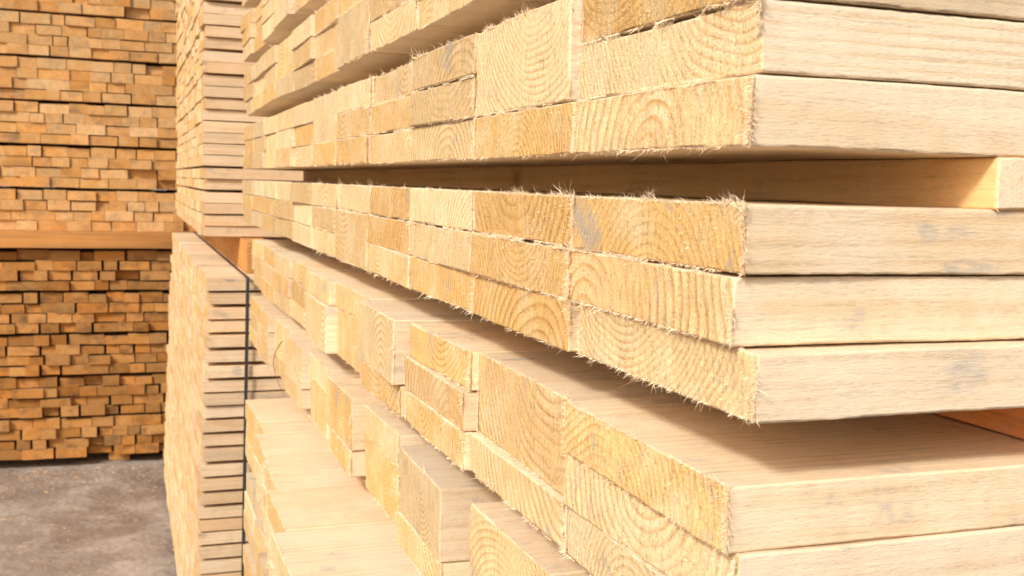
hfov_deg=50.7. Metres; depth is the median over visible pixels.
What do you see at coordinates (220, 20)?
lumber board
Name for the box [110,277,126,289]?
timber batten
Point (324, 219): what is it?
lumber board
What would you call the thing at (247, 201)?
lumber board
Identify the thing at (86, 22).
timber batten
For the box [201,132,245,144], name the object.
lumber board
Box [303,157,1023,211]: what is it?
spacer stick
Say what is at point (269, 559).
lumber board
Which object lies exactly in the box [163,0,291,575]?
lumber board pile
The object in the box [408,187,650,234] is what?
lumber board
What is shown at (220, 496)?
lumber board
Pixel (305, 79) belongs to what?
lumber board
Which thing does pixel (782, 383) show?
lumber board
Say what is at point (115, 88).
timber batten
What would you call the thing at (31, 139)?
timber batten
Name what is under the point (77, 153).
timber batten
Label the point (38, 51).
timber batten
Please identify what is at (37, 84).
timber batten
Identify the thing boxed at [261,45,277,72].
lumber board
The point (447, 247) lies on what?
lumber board
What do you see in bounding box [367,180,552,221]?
lumber board
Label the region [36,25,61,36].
timber batten
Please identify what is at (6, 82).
timber batten
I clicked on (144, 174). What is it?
timber batten
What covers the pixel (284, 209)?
lumber board
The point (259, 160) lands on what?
lumber board
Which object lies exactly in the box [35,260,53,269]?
timber batten
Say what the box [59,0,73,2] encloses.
timber batten
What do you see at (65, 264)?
timber batten
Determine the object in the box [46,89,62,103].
timber batten
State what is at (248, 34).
lumber board
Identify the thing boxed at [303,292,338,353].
lumber board
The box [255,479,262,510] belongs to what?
lumber board
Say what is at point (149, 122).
timber batten
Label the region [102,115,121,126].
timber batten
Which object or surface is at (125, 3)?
timber batten
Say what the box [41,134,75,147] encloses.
timber batten
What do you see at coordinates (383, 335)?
lumber board
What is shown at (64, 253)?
timber batten
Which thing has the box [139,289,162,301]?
timber batten
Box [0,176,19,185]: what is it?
timber batten
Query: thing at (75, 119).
timber batten
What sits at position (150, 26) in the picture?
timber batten
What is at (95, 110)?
timber batten
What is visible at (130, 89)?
timber batten
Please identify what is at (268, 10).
lumber board
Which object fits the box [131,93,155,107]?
timber batten
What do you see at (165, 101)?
timber batten
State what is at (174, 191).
timber batten
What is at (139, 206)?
timber batten
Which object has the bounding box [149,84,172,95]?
timber batten
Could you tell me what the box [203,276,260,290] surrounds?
lumber board
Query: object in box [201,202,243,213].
lumber board
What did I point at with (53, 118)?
timber batten
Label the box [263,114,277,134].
lumber board
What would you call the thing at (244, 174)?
lumber board
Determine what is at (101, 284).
timber batten
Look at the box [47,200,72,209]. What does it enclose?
timber batten
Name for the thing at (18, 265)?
timber batten
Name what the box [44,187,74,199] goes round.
timber batten
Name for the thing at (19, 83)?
timber batten
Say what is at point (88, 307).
timber batten
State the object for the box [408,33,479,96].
lumber board
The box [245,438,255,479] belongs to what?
lumber board
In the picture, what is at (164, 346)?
timber batten
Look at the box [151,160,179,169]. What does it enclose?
timber batten
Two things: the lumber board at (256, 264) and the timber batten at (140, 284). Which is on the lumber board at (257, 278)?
the lumber board at (256, 264)
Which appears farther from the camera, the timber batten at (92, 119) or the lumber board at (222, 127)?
the timber batten at (92, 119)
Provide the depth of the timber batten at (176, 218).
5.41 m
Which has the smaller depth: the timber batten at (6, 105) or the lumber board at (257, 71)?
the lumber board at (257, 71)
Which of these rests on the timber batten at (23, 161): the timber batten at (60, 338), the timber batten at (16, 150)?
the timber batten at (16, 150)
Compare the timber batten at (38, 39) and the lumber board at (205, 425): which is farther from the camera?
the timber batten at (38, 39)
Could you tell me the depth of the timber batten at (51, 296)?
5.25 m
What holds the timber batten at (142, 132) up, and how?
on the timber batten at (147, 143)
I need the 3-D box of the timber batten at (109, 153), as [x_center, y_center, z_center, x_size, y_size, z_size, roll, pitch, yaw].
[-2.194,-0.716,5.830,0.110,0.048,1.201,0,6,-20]
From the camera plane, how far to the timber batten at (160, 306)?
5.42 m
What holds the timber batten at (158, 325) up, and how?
on the timber batten at (157, 336)
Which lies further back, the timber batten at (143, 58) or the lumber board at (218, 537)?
the timber batten at (143, 58)
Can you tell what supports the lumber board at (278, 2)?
on the lumber board at (285, 17)
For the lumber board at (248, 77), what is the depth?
2.40 m
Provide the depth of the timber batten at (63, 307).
5.26 m
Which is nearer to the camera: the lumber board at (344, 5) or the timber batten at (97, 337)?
the lumber board at (344, 5)
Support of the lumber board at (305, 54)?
on the lumber board at (305, 79)
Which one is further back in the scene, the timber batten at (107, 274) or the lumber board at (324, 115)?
the timber batten at (107, 274)
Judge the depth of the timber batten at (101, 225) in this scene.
5.30 m
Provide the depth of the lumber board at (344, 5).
1.35 m
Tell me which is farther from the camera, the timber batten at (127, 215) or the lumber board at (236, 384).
the timber batten at (127, 215)
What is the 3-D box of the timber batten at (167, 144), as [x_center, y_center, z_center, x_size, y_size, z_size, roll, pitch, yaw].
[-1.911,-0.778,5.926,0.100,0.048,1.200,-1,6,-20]
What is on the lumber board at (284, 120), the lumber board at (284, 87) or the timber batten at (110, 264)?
the lumber board at (284, 87)
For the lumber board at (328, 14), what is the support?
on the lumber board at (326, 40)
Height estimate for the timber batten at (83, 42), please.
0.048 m
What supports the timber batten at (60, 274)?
on the timber batten at (56, 285)
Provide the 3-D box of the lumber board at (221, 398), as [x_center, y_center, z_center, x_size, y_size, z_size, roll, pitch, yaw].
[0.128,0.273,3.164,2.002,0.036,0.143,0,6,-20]
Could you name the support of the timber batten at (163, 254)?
on the timber batten at (160, 265)
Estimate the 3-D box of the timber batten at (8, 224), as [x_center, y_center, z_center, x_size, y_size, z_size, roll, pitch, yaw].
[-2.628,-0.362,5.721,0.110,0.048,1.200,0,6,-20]
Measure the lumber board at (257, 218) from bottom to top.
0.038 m
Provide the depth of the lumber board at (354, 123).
1.30 m
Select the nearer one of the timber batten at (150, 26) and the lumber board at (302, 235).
the lumber board at (302, 235)
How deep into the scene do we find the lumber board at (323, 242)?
1.51 m
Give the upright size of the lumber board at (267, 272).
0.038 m
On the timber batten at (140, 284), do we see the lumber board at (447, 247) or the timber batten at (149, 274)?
the timber batten at (149, 274)
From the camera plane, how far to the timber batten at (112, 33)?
5.22 m
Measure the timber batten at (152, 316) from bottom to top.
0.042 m
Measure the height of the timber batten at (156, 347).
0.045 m
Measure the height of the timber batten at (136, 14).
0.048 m
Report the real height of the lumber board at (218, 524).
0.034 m
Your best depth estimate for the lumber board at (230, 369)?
2.79 m
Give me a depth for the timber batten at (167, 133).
5.35 m
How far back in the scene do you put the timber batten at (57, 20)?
5.14 m
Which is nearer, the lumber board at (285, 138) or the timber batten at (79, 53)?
the lumber board at (285, 138)
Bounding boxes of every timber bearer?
[109,445,129,459]
[202,236,264,273]
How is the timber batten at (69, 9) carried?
on the timber batten at (86, 22)
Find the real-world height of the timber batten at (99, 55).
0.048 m
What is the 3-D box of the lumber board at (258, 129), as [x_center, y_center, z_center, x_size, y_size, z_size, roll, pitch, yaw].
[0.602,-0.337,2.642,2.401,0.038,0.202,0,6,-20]
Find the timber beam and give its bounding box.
[0,230,198,248]
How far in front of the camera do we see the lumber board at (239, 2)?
2.99 m
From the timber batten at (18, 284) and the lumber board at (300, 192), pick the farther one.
the timber batten at (18, 284)
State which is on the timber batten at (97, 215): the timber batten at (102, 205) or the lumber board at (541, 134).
the timber batten at (102, 205)
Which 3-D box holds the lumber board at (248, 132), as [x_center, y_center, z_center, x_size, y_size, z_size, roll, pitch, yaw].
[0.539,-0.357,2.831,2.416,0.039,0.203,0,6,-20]
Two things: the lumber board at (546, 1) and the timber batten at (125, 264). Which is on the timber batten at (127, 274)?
the timber batten at (125, 264)
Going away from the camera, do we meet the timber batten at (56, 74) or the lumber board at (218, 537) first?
the lumber board at (218, 537)
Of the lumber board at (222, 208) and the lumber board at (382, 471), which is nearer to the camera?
the lumber board at (382, 471)
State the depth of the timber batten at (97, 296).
5.32 m
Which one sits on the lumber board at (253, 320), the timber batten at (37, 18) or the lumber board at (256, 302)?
the lumber board at (256, 302)
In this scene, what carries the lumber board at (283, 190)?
on the lumber board at (284, 209)
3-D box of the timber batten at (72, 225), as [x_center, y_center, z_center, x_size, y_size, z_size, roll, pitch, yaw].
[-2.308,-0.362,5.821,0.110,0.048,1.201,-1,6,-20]
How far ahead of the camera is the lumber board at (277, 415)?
1.74 m
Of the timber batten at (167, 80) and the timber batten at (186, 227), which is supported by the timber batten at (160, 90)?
the timber batten at (167, 80)
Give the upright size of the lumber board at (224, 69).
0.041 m
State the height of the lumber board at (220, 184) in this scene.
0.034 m
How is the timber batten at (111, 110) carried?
on the timber batten at (111, 121)
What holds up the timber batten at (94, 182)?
on the timber batten at (85, 194)
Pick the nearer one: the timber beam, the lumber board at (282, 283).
the lumber board at (282, 283)
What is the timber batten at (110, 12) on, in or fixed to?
on the timber batten at (106, 23)
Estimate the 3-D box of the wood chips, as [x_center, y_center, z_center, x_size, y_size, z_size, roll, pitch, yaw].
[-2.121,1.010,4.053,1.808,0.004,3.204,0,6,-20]
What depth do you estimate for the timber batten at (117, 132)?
5.28 m
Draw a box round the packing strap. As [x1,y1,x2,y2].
[192,231,249,575]
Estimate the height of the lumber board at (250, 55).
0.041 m
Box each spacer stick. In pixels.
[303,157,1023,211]
[935,408,1023,439]
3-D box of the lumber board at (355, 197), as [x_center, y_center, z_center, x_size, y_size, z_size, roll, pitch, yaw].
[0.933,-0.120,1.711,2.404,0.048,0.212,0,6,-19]
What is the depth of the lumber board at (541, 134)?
0.73 m
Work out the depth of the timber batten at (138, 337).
5.39 m
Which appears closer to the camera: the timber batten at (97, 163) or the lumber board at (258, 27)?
the lumber board at (258, 27)
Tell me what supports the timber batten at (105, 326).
on the timber batten at (97, 337)
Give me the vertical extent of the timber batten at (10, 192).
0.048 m
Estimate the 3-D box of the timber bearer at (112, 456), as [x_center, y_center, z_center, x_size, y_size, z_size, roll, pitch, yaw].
[-2.183,0.797,6.019,0.101,0.052,1.102,0,6,-20]
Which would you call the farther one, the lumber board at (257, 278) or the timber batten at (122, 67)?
the timber batten at (122, 67)
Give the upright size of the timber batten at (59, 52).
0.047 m
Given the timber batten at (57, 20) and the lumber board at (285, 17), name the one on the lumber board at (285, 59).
the lumber board at (285, 17)
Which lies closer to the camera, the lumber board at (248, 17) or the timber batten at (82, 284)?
the lumber board at (248, 17)
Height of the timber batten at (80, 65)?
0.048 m
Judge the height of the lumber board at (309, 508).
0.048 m
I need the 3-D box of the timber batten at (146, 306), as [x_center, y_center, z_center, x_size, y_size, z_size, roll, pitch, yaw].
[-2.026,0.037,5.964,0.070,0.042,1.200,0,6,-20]
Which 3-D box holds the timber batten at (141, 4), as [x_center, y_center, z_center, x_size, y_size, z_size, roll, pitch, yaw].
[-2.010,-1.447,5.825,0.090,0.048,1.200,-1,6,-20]
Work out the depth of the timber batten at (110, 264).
5.32 m
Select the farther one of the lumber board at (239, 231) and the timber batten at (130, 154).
the timber batten at (130, 154)
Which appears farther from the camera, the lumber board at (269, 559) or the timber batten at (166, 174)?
the timber batten at (166, 174)
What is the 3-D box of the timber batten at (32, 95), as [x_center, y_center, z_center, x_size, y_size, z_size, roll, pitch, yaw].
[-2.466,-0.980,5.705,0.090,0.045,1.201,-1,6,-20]
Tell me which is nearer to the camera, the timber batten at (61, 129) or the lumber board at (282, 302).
the lumber board at (282, 302)
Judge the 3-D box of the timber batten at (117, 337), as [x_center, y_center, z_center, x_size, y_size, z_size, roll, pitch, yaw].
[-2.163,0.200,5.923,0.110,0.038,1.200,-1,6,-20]
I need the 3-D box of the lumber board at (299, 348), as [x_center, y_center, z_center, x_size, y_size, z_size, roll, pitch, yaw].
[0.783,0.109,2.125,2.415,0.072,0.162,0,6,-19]
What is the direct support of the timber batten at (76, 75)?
on the timber batten at (78, 86)
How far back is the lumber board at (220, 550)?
2.83 m
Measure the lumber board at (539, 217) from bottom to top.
0.055 m
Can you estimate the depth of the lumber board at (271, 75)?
2.03 m
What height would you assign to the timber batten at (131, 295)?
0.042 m
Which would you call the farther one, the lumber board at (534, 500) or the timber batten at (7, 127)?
the timber batten at (7, 127)
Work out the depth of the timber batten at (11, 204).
5.14 m
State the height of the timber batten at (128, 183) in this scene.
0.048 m
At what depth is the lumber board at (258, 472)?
1.57 m
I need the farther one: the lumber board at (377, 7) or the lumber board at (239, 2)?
the lumber board at (239, 2)
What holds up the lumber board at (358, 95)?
on the lumber board at (354, 123)
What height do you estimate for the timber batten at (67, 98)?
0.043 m
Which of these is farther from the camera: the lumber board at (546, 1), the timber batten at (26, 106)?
the timber batten at (26, 106)
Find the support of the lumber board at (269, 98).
on the lumber board at (270, 125)
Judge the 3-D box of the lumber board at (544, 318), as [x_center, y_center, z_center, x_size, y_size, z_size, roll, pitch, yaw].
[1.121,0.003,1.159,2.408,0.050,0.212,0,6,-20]
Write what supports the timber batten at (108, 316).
on the timber batten at (105, 326)
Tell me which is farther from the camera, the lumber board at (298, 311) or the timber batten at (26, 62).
the timber batten at (26, 62)
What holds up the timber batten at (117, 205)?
on the timber batten at (127, 215)
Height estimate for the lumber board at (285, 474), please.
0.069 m
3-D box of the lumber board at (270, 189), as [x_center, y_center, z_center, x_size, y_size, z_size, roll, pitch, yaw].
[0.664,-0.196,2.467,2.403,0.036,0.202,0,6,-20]
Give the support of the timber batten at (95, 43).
on the timber batten at (99, 55)
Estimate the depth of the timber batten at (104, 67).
5.23 m
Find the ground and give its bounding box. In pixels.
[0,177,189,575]
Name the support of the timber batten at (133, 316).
on the timber batten at (124, 326)
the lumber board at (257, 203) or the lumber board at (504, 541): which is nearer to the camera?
the lumber board at (504, 541)
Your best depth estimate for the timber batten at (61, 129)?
5.20 m
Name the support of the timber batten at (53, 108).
on the timber batten at (53, 118)
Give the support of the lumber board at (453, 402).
on the lumber board at (452, 444)
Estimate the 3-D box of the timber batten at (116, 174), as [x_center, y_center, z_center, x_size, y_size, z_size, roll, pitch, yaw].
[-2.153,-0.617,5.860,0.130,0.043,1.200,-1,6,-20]
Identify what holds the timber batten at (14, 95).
on the timber batten at (6, 105)
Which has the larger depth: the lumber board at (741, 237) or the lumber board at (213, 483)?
the lumber board at (213, 483)
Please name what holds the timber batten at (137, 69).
on the timber batten at (148, 79)
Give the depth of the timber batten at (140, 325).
5.39 m
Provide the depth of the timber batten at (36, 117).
5.15 m
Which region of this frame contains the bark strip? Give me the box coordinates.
[273,341,284,396]
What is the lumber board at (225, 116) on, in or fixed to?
on the lumber board at (222, 127)
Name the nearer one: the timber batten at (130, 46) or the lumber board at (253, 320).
the lumber board at (253, 320)
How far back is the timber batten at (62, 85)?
5.17 m
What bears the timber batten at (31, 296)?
on the timber batten at (32, 307)
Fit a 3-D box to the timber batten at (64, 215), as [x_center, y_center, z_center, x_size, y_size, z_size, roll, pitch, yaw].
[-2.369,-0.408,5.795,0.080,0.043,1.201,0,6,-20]
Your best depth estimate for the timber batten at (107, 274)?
5.32 m
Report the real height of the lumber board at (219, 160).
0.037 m
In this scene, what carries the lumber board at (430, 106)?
on the lumber board at (447, 142)
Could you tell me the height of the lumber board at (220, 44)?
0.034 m
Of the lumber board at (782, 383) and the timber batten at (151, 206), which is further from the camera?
the timber batten at (151, 206)
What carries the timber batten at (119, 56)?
on the timber batten at (122, 67)
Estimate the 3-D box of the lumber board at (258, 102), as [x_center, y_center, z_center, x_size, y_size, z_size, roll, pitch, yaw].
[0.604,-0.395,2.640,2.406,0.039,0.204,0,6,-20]
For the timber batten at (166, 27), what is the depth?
5.30 m
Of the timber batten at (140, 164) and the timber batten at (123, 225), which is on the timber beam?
the timber batten at (123, 225)
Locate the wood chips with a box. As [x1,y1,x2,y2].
[0,453,163,575]
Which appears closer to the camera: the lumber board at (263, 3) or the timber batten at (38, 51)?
the lumber board at (263, 3)
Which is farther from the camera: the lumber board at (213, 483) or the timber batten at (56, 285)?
the timber batten at (56, 285)
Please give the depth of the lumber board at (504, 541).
0.81 m
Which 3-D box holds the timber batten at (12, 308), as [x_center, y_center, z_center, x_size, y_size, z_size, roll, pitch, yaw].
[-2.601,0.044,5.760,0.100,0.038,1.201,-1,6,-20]
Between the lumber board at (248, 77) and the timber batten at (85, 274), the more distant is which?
the timber batten at (85, 274)
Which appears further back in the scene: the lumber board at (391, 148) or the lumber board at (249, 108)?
the lumber board at (249, 108)
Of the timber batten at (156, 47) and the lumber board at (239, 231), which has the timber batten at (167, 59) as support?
the timber batten at (156, 47)
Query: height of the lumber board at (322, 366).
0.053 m
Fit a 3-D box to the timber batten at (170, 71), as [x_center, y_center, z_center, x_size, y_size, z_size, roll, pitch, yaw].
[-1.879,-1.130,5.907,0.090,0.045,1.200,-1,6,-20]
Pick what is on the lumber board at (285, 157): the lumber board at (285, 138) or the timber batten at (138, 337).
the lumber board at (285, 138)
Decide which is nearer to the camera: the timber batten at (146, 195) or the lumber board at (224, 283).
the lumber board at (224, 283)
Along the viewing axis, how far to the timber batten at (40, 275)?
5.21 m
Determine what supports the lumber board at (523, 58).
on the lumber board at (541, 134)
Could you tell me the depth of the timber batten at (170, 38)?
5.32 m
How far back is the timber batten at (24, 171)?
5.16 m
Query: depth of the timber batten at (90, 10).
5.19 m
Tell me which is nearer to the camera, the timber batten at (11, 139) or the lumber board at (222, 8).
the lumber board at (222, 8)
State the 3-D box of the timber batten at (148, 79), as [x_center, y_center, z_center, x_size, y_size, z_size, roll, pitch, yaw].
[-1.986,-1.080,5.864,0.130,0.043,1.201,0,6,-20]
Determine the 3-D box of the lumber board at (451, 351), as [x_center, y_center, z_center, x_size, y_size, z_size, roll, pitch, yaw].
[1.057,0.050,1.352,2.400,0.045,0.202,0,6,-20]
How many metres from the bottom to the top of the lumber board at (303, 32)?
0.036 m
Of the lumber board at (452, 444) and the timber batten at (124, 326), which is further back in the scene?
the timber batten at (124, 326)
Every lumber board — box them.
[194,561,240,575]
[195,498,241,518]
[195,546,241,573]
[196,411,243,432]
[196,467,242,490]
[196,511,241,531]
[197,482,242,504]
[197,524,247,544]
[197,540,248,558]
[198,13,243,28]
[198,397,243,417]
[198,455,251,476]
[199,51,255,64]
[199,154,242,166]
[199,385,290,405]
[200,0,241,5]
[200,2,250,15]
[200,37,242,52]
[200,86,243,99]
[200,373,284,391]
[200,431,243,445]
[200,442,242,461]
[201,61,253,76]
[201,75,243,88]
[201,98,245,110]
[201,109,268,122]
[201,121,253,133]
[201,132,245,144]
[201,168,302,180]
[201,192,242,202]
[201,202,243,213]
[201,214,253,225]
[201,224,283,236]
[201,330,254,347]
[201,343,263,362]
[202,144,245,155]
[202,361,279,377]
[203,26,241,39]
[203,179,303,189]
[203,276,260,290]
[203,315,249,332]
[204,303,250,319]
[206,290,264,303]
[240,8,255,33]
[241,23,255,47]
[242,38,263,62]
[242,180,294,194]
[242,194,255,209]
[243,81,255,101]
[243,154,319,170]
[243,208,254,224]
[244,66,253,86]
[244,124,255,140]
[244,139,253,154]
[244,398,319,434]
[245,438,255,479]
[246,98,280,116]
[246,422,255,454]
[249,325,256,348]
[250,296,276,316]
[250,311,257,331]
[251,240,303,259]
[252,152,320,170]
[252,195,267,212]
[252,254,262,274]
[253,58,264,80]
[253,91,292,112]
[253,120,268,138]
[253,211,263,227]
[253,455,263,488]
[254,31,279,53]
[254,136,265,153]
[254,179,323,196]
[254,270,261,288]
[254,431,333,476]
[255,75,264,94]
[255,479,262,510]
[256,2,262,21]
[256,17,262,36]
[257,322,274,366]
[258,306,293,332]
[258,483,267,519]
[261,0,269,7]
[261,0,275,24]
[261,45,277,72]
[261,261,274,284]
[261,277,274,303]
[261,456,365,492]
[262,15,292,43]
[262,213,277,234]
[262,507,267,551]
[263,64,277,87]
[263,82,308,106]
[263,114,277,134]
[263,181,347,198]
[263,198,275,215]
[263,245,318,267]
[263,516,273,557]
[265,484,394,539]
[265,523,423,575]
[266,134,339,169]
[267,549,272,570]
[269,562,277,575]
[273,0,310,29]
[273,270,292,297]
[274,148,371,169]
[274,252,337,277]
[274,319,305,363]
[275,0,282,7]
[275,72,329,100]
[275,199,294,220]
[275,289,291,316]
[275,354,284,382]
[276,127,298,149]
[276,182,371,200]
[278,33,294,79]
[278,108,294,131]
[278,217,295,239]
[285,334,322,388]
[285,372,310,409]
[290,182,422,204]
[290,279,306,309]
[291,14,316,50]
[291,259,365,287]
[291,299,305,328]
[292,100,312,126]
[292,218,312,248]
[293,37,316,70]
[293,202,314,225]
[294,60,352,92]
[294,123,313,146]
[294,145,394,169]
[295,0,330,14]
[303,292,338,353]
[305,268,391,305]
[306,206,348,232]
[307,352,360,395]
[308,371,329,439]
[309,227,334,256]
[310,137,437,168]
[310,179,419,210]
[311,89,338,145]
[313,0,338,35]
[313,20,337,59]
[315,47,388,82]
[325,375,385,450]
[327,426,365,477]
[332,132,473,167]
[333,0,416,71]
[333,104,371,140]
[335,0,359,17]
[335,75,375,114]
[335,206,372,270]
[335,282,437,321]
[336,308,360,374]
[338,179,500,214]
[353,300,490,384]
[356,359,406,420]
[362,403,430,466]
[363,240,412,290]
[363,434,400,529]
[366,126,538,166]
[366,213,411,254]
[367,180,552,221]
[369,94,418,135]
[370,0,409,22]
[370,0,470,54]
[372,57,413,104]
[393,445,503,562]
[394,509,469,575]
[401,352,478,431]
[401,389,479,470]
[406,116,627,165]
[406,219,480,273]
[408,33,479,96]
[408,73,480,126]
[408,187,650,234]
[408,250,475,317]
[408,318,559,391]
[416,0,548,34]
[464,432,568,550]
[465,229,582,305]
[466,100,771,163]
[468,0,586,118]
[468,274,579,352]
[468,500,592,575]
[470,180,804,248]
[474,350,681,495]
[518,0,557,2]
[554,396,1023,560]
[559,506,666,575]
[560,239,1023,355]
[561,189,1023,284]
[561,454,1023,575]
[565,67,1023,160]
[568,0,1023,105]
[568,304,1023,426]
[572,0,1023,47]
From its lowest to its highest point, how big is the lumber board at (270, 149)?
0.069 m
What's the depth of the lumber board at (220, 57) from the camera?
2.99 m
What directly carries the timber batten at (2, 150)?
on the timber batten
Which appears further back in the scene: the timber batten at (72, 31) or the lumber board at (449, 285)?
the timber batten at (72, 31)
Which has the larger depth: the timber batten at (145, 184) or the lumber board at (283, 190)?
the timber batten at (145, 184)
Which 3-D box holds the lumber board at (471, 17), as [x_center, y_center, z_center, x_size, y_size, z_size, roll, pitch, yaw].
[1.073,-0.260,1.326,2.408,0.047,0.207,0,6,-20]
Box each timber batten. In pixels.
[0,10,19,22]
[0,21,8,31]
[0,32,26,43]
[0,42,8,55]
[0,56,17,67]
[0,67,16,77]
[0,77,13,88]
[0,88,28,101]
[0,100,14,110]
[0,111,29,121]
[0,122,17,132]
[0,133,28,145]
[0,146,6,155]
[0,166,19,175]
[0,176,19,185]
[0,186,32,198]
[0,199,26,209]
[0,210,11,219]
[0,219,15,229]
[0,248,18,259]
[0,260,5,269]
[0,270,19,280]
[0,281,5,290]
[0,290,25,302]
[1,155,47,167]
[1,300,25,313]
[3,260,34,270]
[6,43,30,57]
[6,146,26,155]
[6,278,37,290]
[9,22,35,33]
[11,210,25,219]
[12,313,28,322]
[13,78,26,89]
[14,167,40,176]
[15,101,39,112]
[16,67,37,78]
[16,122,46,133]
[16,220,36,229]
[17,187,53,199]
[17,248,50,259]
[18,57,35,67]
[20,12,50,25]
[20,133,46,145]
[20,176,49,186]
[20,270,33,279]
[23,199,46,209]
[24,290,40,302]
[25,89,49,103]
[25,210,56,219]
[25,300,40,312]
[27,34,52,46]
[27,78,49,89]
[27,146,47,157]
[28,44,51,58]
[28,313,46,322]
[30,113,43,122]
[33,157,60,167]
[34,270,47,280]
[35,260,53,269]
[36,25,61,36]
[36,58,65,69]
[36,167,60,176]
[37,220,66,229]
[38,0,59,14]
[38,68,51,79]
[38,277,72,290]
[39,104,68,114]
[40,291,63,302]
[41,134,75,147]
[41,303,56,312]
[41,322,59,332]
[42,146,68,157]
[44,113,63,123]
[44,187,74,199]
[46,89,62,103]
[46,123,76,134]
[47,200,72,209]
[47,313,71,322]
[48,270,72,279]
[49,248,82,259]
[50,14,65,26]
[50,46,69,59]
[50,80,70,91]
[50,177,79,187]
[51,69,69,80]
[51,157,69,166]
[51,331,69,344]
[53,36,68,46]
[54,260,76,269]
[55,210,73,219]
[57,301,76,312]
[58,2,82,16]
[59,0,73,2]
[60,91,83,104]
[60,322,75,331]
[61,167,85,177]
[62,26,87,40]
[64,113,83,124]
[64,288,89,302]
[65,16,94,30]
[66,59,90,71]
[66,220,90,230]
[67,148,90,158]
[67,188,98,200]
[69,36,88,47]
[69,47,91,60]
[69,104,86,114]
[69,323,93,343]
[70,70,89,81]
[70,80,88,91]
[70,158,91,168]
[70,278,94,289]
[71,134,91,149]
[71,200,95,210]
[72,307,94,322]
[73,211,90,220]
[73,269,99,279]
[74,0,87,4]
[76,124,105,136]
[76,322,93,332]
[77,259,103,269]
[77,300,108,312]
[80,178,108,187]
[80,344,104,353]
[81,169,99,177]
[81,248,94,259]
[82,3,99,17]
[83,91,102,105]
[84,115,101,124]
[87,105,104,114]
[88,0,101,4]
[88,27,101,38]
[88,82,106,94]
[88,158,107,168]
[89,38,101,48]
[89,136,118,149]
[89,290,106,302]
[90,72,111,83]
[91,48,109,61]
[91,61,113,81]
[91,148,115,158]
[91,211,104,220]
[91,221,111,230]
[91,320,104,343]
[94,248,124,259]
[94,321,117,331]
[95,18,114,28]
[95,272,109,289]
[95,307,124,321]
[96,188,116,200]
[96,201,108,210]
[99,169,127,178]
[100,5,123,18]
[100,262,115,279]
[101,28,123,40]
[102,0,129,18]
[102,39,119,50]
[102,93,130,115]
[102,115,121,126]
[104,260,117,269]
[104,331,127,343]
[105,105,126,115]
[105,127,128,141]
[105,205,132,220]
[107,82,124,93]
[107,283,123,301]
[107,344,119,353]
[108,159,129,169]
[109,50,128,65]
[109,178,136,188]
[109,201,126,210]
[109,302,138,311]
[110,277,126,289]
[111,73,132,83]
[112,221,135,230]
[114,62,130,73]
[115,18,143,30]
[116,149,135,159]
[116,189,137,201]
[116,260,138,278]
[118,312,132,330]
[119,136,137,150]
[120,41,143,51]
[120,248,149,269]
[120,344,132,352]
[122,116,138,127]
[124,29,147,41]
[124,289,138,301]
[125,8,148,20]
[125,83,148,106]
[126,311,142,321]
[127,248,156,259]
[127,273,156,288]
[128,107,151,116]
[128,169,156,179]
[128,201,144,211]
[128,328,148,343]
[129,52,156,73]
[129,127,157,140]
[130,0,149,12]
[130,160,151,169]
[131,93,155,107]
[132,64,145,81]
[133,74,161,84]
[133,211,152,221]
[133,321,148,330]
[135,342,149,352]
[136,150,153,159]
[136,189,154,201]
[136,221,163,231]
[137,138,156,149]
[137,179,156,189]
[139,117,156,127]
[139,269,169,279]
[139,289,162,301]
[139,302,153,310]
[143,311,163,320]
[144,21,160,31]
[144,41,171,53]
[145,66,162,75]
[145,202,157,211]
[148,31,164,42]
[148,320,168,329]
[149,9,162,21]
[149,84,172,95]
[149,260,171,269]
[149,330,165,343]
[150,0,173,9]
[150,343,162,351]
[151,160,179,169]
[152,107,175,118]
[152,190,174,201]
[153,211,172,221]
[154,138,177,150]
[154,151,175,160]
[154,302,168,311]
[155,96,174,107]
[156,53,176,66]
[156,249,171,260]
[157,118,176,127]
[157,170,175,179]
[157,180,173,189]
[157,280,170,289]
[158,128,177,137]
[158,202,176,211]
[161,22,176,33]
[162,9,177,22]
[162,75,174,85]
[162,290,168,301]
[163,66,176,76]
[163,333,168,352]
[164,222,183,231]
[164,312,167,320]
[165,33,176,46]
[167,190,176,200]
[172,45,176,53]
[173,86,176,96]
[173,212,184,221]
[174,180,184,189]
[183,222,196,231]
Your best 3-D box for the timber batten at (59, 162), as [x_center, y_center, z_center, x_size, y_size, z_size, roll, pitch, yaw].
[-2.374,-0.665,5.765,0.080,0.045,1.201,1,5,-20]
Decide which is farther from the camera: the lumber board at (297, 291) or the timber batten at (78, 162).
the timber batten at (78, 162)
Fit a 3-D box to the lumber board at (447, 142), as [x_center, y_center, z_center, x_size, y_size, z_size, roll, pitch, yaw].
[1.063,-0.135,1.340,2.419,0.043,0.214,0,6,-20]
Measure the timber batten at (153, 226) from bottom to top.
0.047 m
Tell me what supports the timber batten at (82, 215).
on the timber batten at (72, 225)
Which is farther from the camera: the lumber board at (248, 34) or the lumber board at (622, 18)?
the lumber board at (248, 34)
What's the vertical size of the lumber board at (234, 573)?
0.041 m
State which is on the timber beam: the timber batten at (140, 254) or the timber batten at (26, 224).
the timber batten at (26, 224)
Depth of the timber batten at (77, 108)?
5.21 m

